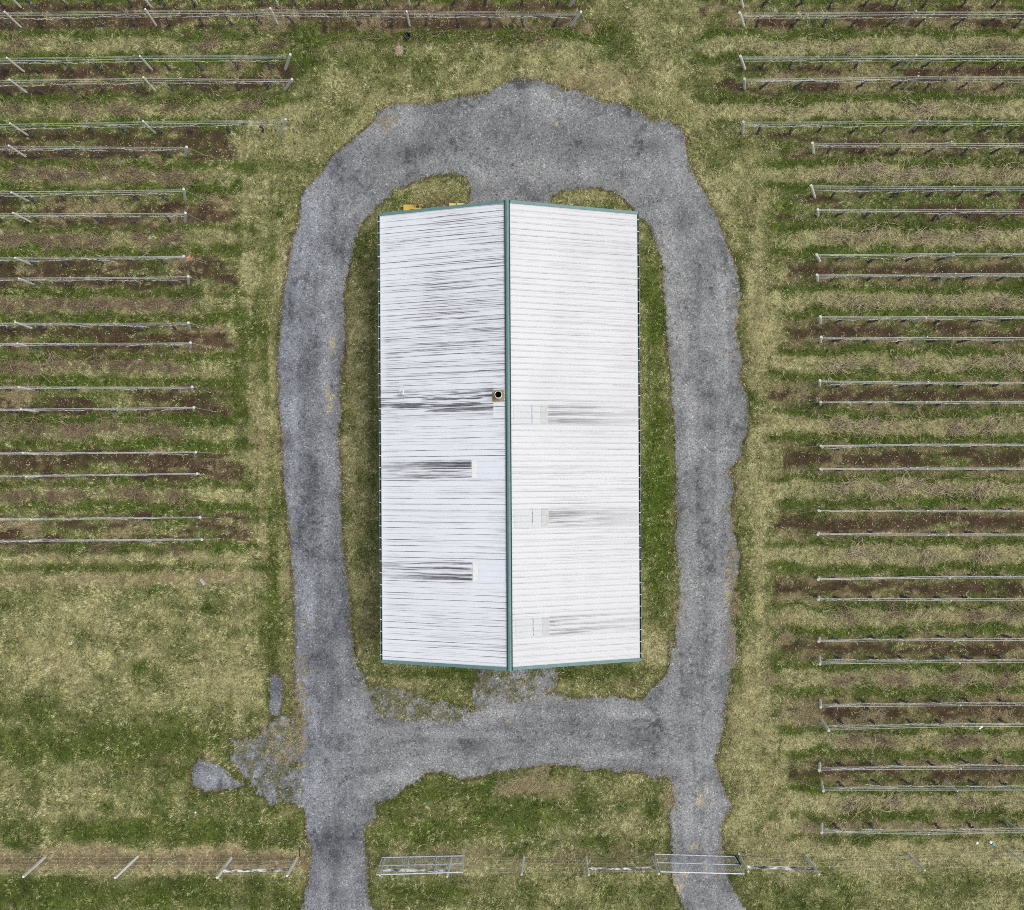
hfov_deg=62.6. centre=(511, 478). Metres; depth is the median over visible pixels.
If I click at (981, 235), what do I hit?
cane heap
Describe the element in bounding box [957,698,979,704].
grapevine
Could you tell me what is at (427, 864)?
gate
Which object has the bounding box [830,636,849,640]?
grapevine
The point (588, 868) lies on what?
deer fence
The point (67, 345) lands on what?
grapevine
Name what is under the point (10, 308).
cane heap
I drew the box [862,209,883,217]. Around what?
grapevine
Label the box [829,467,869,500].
cane heap
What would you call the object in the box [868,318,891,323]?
grapevine
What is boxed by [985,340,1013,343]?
grapevine
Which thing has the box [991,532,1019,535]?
grapevine
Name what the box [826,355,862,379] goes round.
cane heap
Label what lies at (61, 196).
grapevine
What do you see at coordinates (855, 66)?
grapevine
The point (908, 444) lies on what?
grapevine
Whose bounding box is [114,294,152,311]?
cane heap
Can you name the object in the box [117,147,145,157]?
grapevine
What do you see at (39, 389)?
grapevine
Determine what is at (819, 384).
vine trellis
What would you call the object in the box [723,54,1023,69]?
vine trellis
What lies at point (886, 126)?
grapevine
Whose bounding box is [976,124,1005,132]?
grapevine
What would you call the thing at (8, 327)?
grapevine
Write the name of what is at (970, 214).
grapevine
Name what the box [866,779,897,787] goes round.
grapevine
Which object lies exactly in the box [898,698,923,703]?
grapevine
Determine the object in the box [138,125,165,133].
grapevine
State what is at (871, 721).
grapevine
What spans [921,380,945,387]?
grapevine
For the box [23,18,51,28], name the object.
grapevine
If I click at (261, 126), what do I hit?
grapevine
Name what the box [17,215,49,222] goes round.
grapevine
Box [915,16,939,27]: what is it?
grapevine
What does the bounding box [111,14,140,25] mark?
grapevine
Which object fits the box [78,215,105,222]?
grapevine
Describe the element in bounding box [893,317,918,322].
grapevine
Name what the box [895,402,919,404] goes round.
grapevine
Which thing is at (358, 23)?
grapevine
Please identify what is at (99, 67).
grapevine
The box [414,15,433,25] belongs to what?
grapevine
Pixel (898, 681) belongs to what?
cane heap
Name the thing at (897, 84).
grapevine
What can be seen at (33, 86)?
grapevine
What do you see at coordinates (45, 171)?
cane heap
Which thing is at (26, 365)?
cane heap
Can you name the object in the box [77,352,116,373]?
cane heap
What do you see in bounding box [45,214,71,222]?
grapevine
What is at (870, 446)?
grapevine
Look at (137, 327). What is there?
grapevine
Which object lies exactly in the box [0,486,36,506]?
cane heap
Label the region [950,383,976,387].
grapevine
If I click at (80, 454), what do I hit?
grapevine
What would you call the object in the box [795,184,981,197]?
vine trellis
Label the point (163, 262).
grapevine
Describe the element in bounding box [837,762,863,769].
grapevine
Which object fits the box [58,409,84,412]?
grapevine
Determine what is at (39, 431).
cane heap
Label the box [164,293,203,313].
cane heap
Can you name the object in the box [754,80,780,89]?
grapevine
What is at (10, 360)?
cane heap
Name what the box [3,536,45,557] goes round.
cane heap
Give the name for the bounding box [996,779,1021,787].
grapevine
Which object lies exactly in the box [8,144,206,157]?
vine trellis
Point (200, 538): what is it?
vine trellis
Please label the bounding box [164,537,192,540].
grapevine
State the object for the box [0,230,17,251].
cane heap
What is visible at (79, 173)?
cane heap
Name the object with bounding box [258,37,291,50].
cane heap
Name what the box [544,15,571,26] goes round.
grapevine
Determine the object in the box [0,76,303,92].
vine trellis
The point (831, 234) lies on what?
cane heap
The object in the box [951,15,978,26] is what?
grapevine
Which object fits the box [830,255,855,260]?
grapevine
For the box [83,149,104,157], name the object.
grapevine
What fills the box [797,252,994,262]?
vine trellis
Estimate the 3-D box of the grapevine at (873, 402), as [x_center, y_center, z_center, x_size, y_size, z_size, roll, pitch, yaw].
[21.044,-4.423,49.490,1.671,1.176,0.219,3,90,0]
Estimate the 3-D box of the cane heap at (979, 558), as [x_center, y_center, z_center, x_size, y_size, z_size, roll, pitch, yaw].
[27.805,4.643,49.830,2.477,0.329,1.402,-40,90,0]
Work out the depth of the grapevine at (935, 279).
49.08 m
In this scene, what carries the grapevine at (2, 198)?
attached to the vine trellis at (182, 189)
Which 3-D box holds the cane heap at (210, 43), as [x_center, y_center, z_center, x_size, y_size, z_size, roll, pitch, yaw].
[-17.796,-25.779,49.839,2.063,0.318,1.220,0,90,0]
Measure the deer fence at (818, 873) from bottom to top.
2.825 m
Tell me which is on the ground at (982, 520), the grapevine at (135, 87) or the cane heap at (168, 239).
the cane heap at (168, 239)
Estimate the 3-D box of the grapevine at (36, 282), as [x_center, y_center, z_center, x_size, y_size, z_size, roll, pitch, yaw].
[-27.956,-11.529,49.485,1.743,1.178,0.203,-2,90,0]
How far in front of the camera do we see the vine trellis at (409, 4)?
49.65 m
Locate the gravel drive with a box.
[192,77,750,909]
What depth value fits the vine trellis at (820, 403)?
48.61 m
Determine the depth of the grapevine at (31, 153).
49.13 m
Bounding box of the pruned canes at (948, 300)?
[745,31,1023,846]
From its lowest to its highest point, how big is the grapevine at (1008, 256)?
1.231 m
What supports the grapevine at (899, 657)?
attached to the vine trellis at (836, 662)
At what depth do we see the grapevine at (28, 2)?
49.61 m
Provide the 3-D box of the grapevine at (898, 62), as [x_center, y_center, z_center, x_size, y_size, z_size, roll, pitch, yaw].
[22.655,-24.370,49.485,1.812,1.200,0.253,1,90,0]
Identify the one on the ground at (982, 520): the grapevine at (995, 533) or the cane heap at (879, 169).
the cane heap at (879, 169)
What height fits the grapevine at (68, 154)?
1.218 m
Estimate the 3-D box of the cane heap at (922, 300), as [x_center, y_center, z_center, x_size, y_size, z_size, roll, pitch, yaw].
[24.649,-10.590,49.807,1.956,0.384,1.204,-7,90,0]
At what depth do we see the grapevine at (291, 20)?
49.06 m
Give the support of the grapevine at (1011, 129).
attached to the vine trellis at (743, 124)
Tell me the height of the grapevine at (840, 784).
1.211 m
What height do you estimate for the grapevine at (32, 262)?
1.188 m
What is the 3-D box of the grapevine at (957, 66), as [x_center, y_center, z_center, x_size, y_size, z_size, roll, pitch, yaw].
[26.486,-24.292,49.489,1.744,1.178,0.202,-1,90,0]
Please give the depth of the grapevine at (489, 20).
49.22 m
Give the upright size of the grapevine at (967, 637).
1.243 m
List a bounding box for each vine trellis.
[0,7,585,27]
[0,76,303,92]
[0,118,298,135]
[0,188,204,201]
[0,211,202,222]
[0,255,205,265]
[0,341,209,348]
[0,406,215,412]
[0,451,204,454]
[0,516,219,520]
[0,537,220,541]
[6,53,303,71]
[7,385,210,392]
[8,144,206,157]
[13,0,589,7]
[14,321,209,328]
[18,275,209,285]
[25,472,213,476]
[720,120,1002,133]
[722,0,908,7]
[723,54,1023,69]
[724,10,1023,26]
[725,75,942,89]
[795,141,1023,154]
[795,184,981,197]
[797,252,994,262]
[797,273,1023,281]
[797,595,1023,600]
[798,379,1023,387]
[798,401,1023,405]
[798,531,948,535]
[798,760,978,771]
[799,315,1023,323]
[799,698,961,708]
[799,821,1023,834]
[800,444,928,448]
[802,509,927,512]
[802,574,1023,580]
[803,336,983,342]
[803,468,1023,470]
[803,635,1023,642]
[803,718,1023,731]
[805,655,974,665]
[806,780,996,792]
[809,208,1023,218]
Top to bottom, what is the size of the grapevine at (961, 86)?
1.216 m
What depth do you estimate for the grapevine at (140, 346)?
49.04 m
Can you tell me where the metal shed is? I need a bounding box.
[378,199,641,670]
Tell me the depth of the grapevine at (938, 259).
49.17 m
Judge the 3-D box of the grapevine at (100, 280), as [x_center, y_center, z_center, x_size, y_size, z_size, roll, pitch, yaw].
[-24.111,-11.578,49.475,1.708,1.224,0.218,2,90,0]
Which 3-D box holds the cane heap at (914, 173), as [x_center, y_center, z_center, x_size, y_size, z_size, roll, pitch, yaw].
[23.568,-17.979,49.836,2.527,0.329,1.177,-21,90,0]
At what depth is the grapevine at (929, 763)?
49.03 m
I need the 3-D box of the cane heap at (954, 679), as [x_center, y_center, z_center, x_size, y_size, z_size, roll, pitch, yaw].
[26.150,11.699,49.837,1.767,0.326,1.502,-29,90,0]
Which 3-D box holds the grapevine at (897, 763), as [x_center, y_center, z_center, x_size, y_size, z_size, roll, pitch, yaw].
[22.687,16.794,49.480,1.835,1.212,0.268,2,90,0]
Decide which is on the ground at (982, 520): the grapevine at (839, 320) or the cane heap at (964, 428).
the cane heap at (964, 428)
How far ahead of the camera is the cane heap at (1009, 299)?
49.87 m
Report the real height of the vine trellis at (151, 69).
1.974 m
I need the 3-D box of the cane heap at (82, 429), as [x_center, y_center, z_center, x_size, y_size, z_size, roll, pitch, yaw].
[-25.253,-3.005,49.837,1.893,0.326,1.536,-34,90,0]
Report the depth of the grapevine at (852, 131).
49.08 m
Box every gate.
[376,855,463,874]
[654,854,744,873]
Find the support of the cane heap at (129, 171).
on the ground at (982, 520)
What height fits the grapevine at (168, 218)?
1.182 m
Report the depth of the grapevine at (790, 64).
49.06 m
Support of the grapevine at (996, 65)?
attached to the vine trellis at (744, 67)
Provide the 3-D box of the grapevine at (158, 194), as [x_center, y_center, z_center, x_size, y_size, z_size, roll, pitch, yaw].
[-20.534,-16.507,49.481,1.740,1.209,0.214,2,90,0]
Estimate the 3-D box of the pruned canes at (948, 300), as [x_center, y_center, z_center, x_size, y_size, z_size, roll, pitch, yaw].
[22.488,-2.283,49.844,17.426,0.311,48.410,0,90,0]
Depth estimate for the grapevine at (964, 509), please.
49.01 m
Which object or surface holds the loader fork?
on the ground at (982, 520)
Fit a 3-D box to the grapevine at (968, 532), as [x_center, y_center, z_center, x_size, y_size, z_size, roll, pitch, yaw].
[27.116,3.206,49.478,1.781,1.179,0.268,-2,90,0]
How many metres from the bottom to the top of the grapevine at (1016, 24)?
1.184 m
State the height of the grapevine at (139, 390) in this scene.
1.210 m
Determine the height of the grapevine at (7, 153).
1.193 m
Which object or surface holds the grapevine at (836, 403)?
attached to the vine trellis at (820, 403)
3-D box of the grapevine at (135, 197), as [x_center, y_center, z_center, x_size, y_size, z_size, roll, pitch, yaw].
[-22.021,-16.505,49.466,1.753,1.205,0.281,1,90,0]
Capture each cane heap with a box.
[0,98,40,118]
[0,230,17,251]
[0,292,26,319]
[0,356,19,372]
[0,419,36,438]
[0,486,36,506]
[1,226,30,248]
[2,28,31,55]
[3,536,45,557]
[6,163,43,179]
[11,358,49,381]
[20,293,45,315]
[20,415,57,443]
[31,165,65,183]
[31,231,65,250]
[34,346,72,375]
[36,295,80,314]
[40,484,71,506]
[47,420,86,438]
[54,481,89,503]
[56,227,85,253]
[59,298,92,312]
[62,159,93,184]
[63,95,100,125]
[65,421,98,442]
[76,226,112,252]
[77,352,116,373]
[80,541,119,556]
[88,162,136,180]
[89,294,122,312]
[93,412,132,435]
[99,100,140,117]
[107,484,143,499]
[108,165,151,184]
[109,356,135,370]
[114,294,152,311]
[120,222,158,250]
[122,358,162,373]
[128,487,161,504]
[132,411,173,440]
[137,296,176,308]
[147,170,175,186]
[149,360,191,380]
[152,229,189,249]
[152,485,191,511]
[153,96,194,116]
[153,422,192,442]
[161,171,201,187]
[163,542,195,558]
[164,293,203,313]
[194,32,224,51]
[222,94,272,112]
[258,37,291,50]
[817,157,862,186]
[820,674,860,688]
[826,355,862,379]
[827,222,854,247]
[827,411,863,433]
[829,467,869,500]
[829,794,883,816]
[830,729,875,753]
[833,603,860,630]
[836,294,871,312]
[840,37,867,62]
[846,537,884,564]
[848,416,892,432]
[851,222,899,245]
[856,477,897,501]
[857,155,903,179]
[866,730,902,748]
[874,791,912,813]
[875,663,915,691]
[880,599,910,622]
[887,354,929,374]
[891,159,926,185]
[894,470,934,498]
[895,226,949,244]
[904,98,940,124]
[908,547,939,573]
[913,290,940,308]
[928,478,964,497]
[933,735,967,755]
[935,164,967,182]
[938,669,967,691]
[943,420,980,439]
[948,732,996,752]
[953,792,989,817]
[958,478,1000,505]
[960,544,998,567]
[962,223,994,247]
[962,606,989,628]
[974,416,1008,436]
[984,35,1021,51]
[987,162,1023,184]
[987,290,1016,311]
[991,668,1016,693]
[995,351,1023,371]
[998,599,1023,623]
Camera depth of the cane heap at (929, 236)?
49.84 m
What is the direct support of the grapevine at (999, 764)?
attached to the vine trellis at (819, 767)
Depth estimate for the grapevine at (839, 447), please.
49.04 m
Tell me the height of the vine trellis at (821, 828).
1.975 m
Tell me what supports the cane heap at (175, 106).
on the ground at (982, 520)
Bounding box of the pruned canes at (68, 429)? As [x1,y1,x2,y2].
[0,21,558,560]
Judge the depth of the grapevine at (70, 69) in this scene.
49.03 m
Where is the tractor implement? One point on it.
(408, 206)
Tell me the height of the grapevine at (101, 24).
1.127 m
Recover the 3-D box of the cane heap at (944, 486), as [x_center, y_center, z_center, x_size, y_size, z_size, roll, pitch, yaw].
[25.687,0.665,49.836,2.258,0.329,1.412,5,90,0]
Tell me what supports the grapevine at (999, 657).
attached to the vine trellis at (836, 662)
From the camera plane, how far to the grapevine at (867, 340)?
49.05 m
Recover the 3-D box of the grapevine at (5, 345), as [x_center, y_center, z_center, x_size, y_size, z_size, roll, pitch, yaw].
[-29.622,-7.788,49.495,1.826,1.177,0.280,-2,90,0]
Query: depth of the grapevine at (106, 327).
49.41 m
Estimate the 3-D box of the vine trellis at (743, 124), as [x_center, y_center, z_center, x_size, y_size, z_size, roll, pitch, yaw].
[22.467,-20.514,49.300,20.316,1.935,0.184,0,90,0]
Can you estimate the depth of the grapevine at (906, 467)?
49.03 m
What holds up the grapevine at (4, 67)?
attached to the vine trellis at (151, 69)
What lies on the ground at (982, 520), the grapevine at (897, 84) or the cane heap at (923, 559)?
the cane heap at (923, 559)
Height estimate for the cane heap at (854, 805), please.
0.304 m
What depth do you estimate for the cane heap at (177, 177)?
49.86 m
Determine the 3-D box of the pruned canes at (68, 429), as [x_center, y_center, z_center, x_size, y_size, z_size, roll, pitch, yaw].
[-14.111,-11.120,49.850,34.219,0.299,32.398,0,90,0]
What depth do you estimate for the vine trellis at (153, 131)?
48.63 m
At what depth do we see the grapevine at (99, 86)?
49.09 m
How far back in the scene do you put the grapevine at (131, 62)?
49.04 m
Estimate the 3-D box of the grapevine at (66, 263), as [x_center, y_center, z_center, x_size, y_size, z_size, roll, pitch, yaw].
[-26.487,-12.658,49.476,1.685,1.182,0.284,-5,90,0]
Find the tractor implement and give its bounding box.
[403,199,426,210]
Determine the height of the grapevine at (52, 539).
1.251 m
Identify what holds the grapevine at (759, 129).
attached to the vine trellis at (743, 124)
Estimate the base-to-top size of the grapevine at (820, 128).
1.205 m
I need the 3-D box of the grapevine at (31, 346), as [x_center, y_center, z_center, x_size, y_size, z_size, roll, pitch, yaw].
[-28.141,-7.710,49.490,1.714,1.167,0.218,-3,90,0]
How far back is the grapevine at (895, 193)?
49.22 m
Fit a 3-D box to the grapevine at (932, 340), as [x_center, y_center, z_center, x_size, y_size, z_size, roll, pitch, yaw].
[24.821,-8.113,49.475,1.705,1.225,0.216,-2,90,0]
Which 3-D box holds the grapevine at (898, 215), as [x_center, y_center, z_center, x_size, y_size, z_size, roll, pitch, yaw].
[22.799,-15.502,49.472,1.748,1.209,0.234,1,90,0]
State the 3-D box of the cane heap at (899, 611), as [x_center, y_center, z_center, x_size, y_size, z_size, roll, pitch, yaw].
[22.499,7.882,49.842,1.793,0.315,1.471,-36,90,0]
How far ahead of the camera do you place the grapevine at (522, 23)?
49.05 m
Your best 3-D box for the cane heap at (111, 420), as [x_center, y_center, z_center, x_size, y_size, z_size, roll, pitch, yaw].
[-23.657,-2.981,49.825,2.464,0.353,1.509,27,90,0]
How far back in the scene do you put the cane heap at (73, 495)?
49.86 m
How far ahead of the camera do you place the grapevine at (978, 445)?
49.05 m
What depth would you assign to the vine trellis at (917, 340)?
48.86 m
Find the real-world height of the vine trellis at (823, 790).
1.943 m
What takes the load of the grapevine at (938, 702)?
attached to the vine trellis at (820, 703)
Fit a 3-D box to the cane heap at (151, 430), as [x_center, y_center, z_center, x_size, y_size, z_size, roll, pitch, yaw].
[-21.461,-2.872,49.825,2.759,0.353,1.463,41,90,0]
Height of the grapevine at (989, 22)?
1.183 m
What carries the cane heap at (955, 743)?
on the ground at (982, 520)
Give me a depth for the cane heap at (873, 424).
49.85 m
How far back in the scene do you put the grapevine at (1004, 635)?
49.40 m
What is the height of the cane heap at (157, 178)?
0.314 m
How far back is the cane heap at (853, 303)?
49.84 m
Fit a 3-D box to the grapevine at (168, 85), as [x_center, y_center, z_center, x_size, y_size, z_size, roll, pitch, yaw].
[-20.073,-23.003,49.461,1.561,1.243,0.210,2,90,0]
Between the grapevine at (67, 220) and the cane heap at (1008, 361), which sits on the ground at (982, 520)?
the cane heap at (1008, 361)
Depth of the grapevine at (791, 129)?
49.05 m
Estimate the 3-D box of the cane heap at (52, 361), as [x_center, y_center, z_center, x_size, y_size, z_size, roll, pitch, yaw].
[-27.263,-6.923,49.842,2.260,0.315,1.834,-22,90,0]
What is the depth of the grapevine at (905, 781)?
49.11 m
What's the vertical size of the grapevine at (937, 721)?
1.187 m
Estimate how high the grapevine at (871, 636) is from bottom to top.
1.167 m
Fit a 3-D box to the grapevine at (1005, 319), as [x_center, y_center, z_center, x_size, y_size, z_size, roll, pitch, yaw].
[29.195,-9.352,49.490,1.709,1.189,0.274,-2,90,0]
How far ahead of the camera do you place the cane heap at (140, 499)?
49.87 m
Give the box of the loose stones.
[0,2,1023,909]
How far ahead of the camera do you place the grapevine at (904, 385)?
49.08 m
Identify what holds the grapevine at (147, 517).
attached to the vine trellis at (198, 517)
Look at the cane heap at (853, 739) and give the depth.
49.84 m
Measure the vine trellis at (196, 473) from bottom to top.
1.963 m
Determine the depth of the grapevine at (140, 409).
49.04 m
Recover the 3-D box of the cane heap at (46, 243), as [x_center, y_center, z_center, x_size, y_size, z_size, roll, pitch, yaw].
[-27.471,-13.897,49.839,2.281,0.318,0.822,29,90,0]
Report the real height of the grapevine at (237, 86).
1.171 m
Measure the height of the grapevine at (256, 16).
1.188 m
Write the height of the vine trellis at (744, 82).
1.943 m
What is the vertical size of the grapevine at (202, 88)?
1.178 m
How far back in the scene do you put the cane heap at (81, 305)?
49.86 m
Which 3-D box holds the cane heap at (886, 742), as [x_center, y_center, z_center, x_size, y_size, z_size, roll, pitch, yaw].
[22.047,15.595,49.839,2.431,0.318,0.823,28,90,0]
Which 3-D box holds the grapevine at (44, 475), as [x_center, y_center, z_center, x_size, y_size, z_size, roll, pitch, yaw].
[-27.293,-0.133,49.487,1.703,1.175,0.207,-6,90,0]
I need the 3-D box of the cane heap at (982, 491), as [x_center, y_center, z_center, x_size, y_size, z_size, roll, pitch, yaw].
[27.715,0.822,49.830,2.631,0.329,1.479,-39,90,0]
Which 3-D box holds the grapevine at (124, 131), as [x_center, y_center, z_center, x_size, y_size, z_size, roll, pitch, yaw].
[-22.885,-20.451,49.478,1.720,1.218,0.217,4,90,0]
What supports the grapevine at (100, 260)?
attached to the vine trellis at (183, 257)
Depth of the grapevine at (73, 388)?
49.06 m
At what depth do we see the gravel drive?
49.99 m
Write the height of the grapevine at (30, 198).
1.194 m
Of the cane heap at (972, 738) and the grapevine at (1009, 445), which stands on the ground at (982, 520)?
the cane heap at (972, 738)
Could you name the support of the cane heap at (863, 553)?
on the ground at (982, 520)
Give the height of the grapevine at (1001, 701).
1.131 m
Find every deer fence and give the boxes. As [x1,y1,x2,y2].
[4,856,298,878]
[379,855,659,877]
[737,849,1023,875]
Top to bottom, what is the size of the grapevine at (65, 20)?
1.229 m
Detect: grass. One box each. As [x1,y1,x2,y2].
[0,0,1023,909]
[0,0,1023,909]
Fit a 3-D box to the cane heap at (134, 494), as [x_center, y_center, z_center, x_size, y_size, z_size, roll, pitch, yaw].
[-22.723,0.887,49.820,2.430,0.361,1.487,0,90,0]
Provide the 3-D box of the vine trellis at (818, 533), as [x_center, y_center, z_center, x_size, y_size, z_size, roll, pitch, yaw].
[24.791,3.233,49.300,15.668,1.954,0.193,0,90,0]
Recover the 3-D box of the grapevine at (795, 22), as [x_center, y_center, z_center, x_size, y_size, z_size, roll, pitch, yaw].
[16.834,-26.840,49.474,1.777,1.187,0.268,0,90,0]
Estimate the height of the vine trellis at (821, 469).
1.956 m
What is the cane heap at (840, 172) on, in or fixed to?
on the ground at (982, 520)
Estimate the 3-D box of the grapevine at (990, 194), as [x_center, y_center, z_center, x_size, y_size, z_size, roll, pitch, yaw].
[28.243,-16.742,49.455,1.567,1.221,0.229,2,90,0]
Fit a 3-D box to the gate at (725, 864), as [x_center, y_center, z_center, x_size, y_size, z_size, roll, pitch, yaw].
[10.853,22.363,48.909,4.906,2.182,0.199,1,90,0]
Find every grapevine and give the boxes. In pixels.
[0,17,9,27]
[0,63,9,71]
[0,84,14,94]
[0,149,12,156]
[0,195,11,201]
[0,324,12,329]
[0,344,16,348]
[0,539,27,542]
[10,195,37,202]
[12,128,36,136]
[12,148,42,157]
[14,62,42,72]
[14,344,41,348]
[15,260,39,265]
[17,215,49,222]
[17,279,46,284]
[18,84,44,94]
[20,387,50,391]
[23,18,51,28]
[23,323,50,328]
[25,0,35,7]
[29,453,59,455]
[29,474,55,477]
[31,538,58,541]
[43,193,71,200]
[43,259,71,265]
[44,126,70,135]
[45,147,71,156]
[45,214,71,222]
[47,59,76,71]
[48,344,74,347]
[50,83,79,92]
[52,16,77,27]
[56,453,81,455]
[57,386,83,390]
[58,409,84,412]
[60,323,88,328]
[71,195,100,202]
[73,126,102,133]
[75,15,110,26]
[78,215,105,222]
[80,60,107,70]
[81,83,114,91]
[82,258,113,264]
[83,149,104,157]
[85,279,111,283]
[98,325,112,329]
[105,125,131,133]
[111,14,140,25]
[113,257,140,263]
[114,215,139,222]
[115,59,142,70]
[115,82,143,91]
[116,279,139,285]
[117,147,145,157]
[120,325,145,330]
[121,194,141,200]
[124,408,150,411]
[125,388,146,392]
[125,474,151,477]
[126,343,151,348]
[134,515,157,519]
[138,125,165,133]
[144,0,167,8]
[145,193,172,200]
[146,257,168,263]
[148,149,176,157]
[149,61,176,70]
[150,215,183,222]
[151,280,176,284]
[153,82,178,91]
[155,14,180,25]
[161,344,187,347]
[162,453,187,456]
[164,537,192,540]
[171,124,196,132]
[181,59,207,70]
[183,81,209,91]
[186,15,211,26]
[207,13,233,24]
[217,60,244,68]
[217,123,241,132]
[225,82,250,90]
[241,14,271,24]
[248,124,272,132]
[252,60,278,69]
[275,14,300,24]
[307,14,332,26]
[338,14,369,24]
[375,15,404,26]
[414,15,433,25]
[446,16,468,26]
[475,14,500,26]
[511,16,535,27]
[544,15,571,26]
[744,15,775,26]
[746,123,772,134]
[754,60,776,69]
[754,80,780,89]
[778,125,806,134]
[783,59,804,69]
[789,79,816,89]
[791,16,814,25]
[809,124,832,132]
[810,60,832,69]
[815,16,840,26]
[816,80,841,89]
[822,190,848,197]
[826,446,855,449]
[828,337,855,342]
[828,823,856,834]
[829,509,848,511]
[829,655,855,660]
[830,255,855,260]
[830,401,857,404]
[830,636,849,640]
[832,318,856,323]
[833,210,857,216]
[834,781,859,788]
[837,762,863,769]
[842,17,871,26]
[843,59,871,68]
[845,125,876,133]
[852,145,878,153]
[854,80,874,89]
[856,575,885,580]
[857,191,873,197]
[857,338,882,342]
[859,382,885,385]
[859,761,887,768]
[859,822,884,829]
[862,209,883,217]
[862,401,886,404]
[863,257,885,263]
[863,276,886,281]
[863,719,891,726]
[864,634,888,639]
[865,444,892,447]
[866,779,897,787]
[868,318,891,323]
[868,656,890,660]
[873,125,903,132]
[879,16,912,27]
[886,190,911,197]
[888,78,915,88]
[888,146,914,154]
[888,274,917,280]
[888,759,916,767]
[889,210,910,217]
[890,338,912,343]
[891,59,916,68]
[891,655,911,660]
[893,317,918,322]
[893,383,918,386]
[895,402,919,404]
[896,442,917,446]
[897,718,922,725]
[898,466,926,468]
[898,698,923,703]
[899,779,923,787]
[902,255,924,261]
[909,123,934,133]
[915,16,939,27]
[916,81,937,90]
[917,59,946,68]
[918,146,948,154]
[919,760,945,766]
[921,190,944,197]
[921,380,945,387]
[924,779,946,787]
[924,822,952,830]
[925,212,951,219]
[926,318,952,323]
[926,656,955,660]
[926,719,954,724]
[927,276,955,281]
[927,402,956,405]
[927,531,953,535]
[928,338,950,342]
[930,596,955,600]
[930,698,955,704]
[932,574,951,577]
[937,254,960,260]
[937,443,962,446]
[942,123,972,132]
[950,189,976,196]
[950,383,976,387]
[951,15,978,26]
[951,81,983,89]
[952,60,981,69]
[956,338,980,343]
[956,758,980,765]
[957,146,981,155]
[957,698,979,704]
[958,508,981,511]
[959,655,987,661]
[959,821,990,829]
[960,211,990,217]
[960,275,988,280]
[961,444,994,446]
[961,634,987,639]
[961,718,984,724]
[962,530,990,534]
[966,779,994,788]
[969,318,993,322]
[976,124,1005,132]
[983,16,1007,25]
[984,189,1009,197]
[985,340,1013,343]
[985,759,1017,766]
[986,381,1012,386]
[989,146,1016,154]
[989,698,1020,704]
[990,58,1017,69]
[991,275,1019,280]
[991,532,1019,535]
[992,80,1017,89]
[992,402,1019,404]
[993,655,1015,660]
[994,718,1018,725]
[995,820,1022,828]
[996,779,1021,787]
[997,508,1021,511]
[998,212,1021,219]
[998,444,1022,446]
[999,317,1022,322]
[1001,253,1023,259]
[1001,634,1023,639]
[1003,124,1021,132]
[1005,16,1023,27]
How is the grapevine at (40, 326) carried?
attached to the vine trellis at (188, 324)
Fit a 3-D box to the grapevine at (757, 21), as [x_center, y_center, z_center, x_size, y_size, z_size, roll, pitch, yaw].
[14.436,-26.801,49.469,1.824,1.238,0.234,1,90,0]
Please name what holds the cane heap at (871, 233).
on the ground at (982, 520)
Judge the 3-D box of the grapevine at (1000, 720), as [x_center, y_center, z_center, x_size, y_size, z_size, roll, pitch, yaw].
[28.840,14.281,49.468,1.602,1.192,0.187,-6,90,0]
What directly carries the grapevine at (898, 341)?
attached to the vine trellis at (917, 340)
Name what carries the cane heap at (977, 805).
on the ground at (982, 520)
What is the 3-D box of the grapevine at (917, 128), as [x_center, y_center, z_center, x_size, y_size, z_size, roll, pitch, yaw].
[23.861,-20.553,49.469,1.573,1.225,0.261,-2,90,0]
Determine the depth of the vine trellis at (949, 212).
48.60 m
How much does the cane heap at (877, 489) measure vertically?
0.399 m
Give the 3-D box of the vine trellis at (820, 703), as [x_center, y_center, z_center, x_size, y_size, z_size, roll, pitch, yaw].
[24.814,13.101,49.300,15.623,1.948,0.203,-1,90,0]
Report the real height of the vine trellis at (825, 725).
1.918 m
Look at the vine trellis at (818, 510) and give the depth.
48.62 m
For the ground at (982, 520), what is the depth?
50.00 m
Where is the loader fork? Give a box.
[449,202,463,205]
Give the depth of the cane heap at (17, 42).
49.87 m
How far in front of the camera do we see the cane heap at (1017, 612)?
49.84 m
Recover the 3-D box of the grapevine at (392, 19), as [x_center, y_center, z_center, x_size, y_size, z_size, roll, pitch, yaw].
[-7.075,-26.846,49.476,1.754,1.199,0.204,3,90,0]
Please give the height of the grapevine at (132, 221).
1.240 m
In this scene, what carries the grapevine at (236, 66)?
attached to the vine trellis at (151, 69)
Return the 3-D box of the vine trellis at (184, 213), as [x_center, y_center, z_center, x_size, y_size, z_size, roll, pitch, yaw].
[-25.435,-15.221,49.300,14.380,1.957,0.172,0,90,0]
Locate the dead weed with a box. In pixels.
[394,45,403,56]
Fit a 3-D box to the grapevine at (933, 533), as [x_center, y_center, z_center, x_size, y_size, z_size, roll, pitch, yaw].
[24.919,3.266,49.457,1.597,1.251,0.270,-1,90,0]
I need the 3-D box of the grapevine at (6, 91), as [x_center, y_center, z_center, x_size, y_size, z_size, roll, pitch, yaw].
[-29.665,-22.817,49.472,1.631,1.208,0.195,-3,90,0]
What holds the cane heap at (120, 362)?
on the ground at (982, 520)
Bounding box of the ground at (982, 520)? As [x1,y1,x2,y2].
[0,0,1023,909]
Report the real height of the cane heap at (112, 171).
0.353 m
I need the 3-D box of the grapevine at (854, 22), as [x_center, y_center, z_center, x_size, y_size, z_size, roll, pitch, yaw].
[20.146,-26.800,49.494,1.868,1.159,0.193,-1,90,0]
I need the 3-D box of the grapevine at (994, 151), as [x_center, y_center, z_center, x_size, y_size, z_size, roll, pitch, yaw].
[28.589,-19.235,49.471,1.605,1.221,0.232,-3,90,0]
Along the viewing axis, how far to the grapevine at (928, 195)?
49.24 m
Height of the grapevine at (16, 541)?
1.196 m

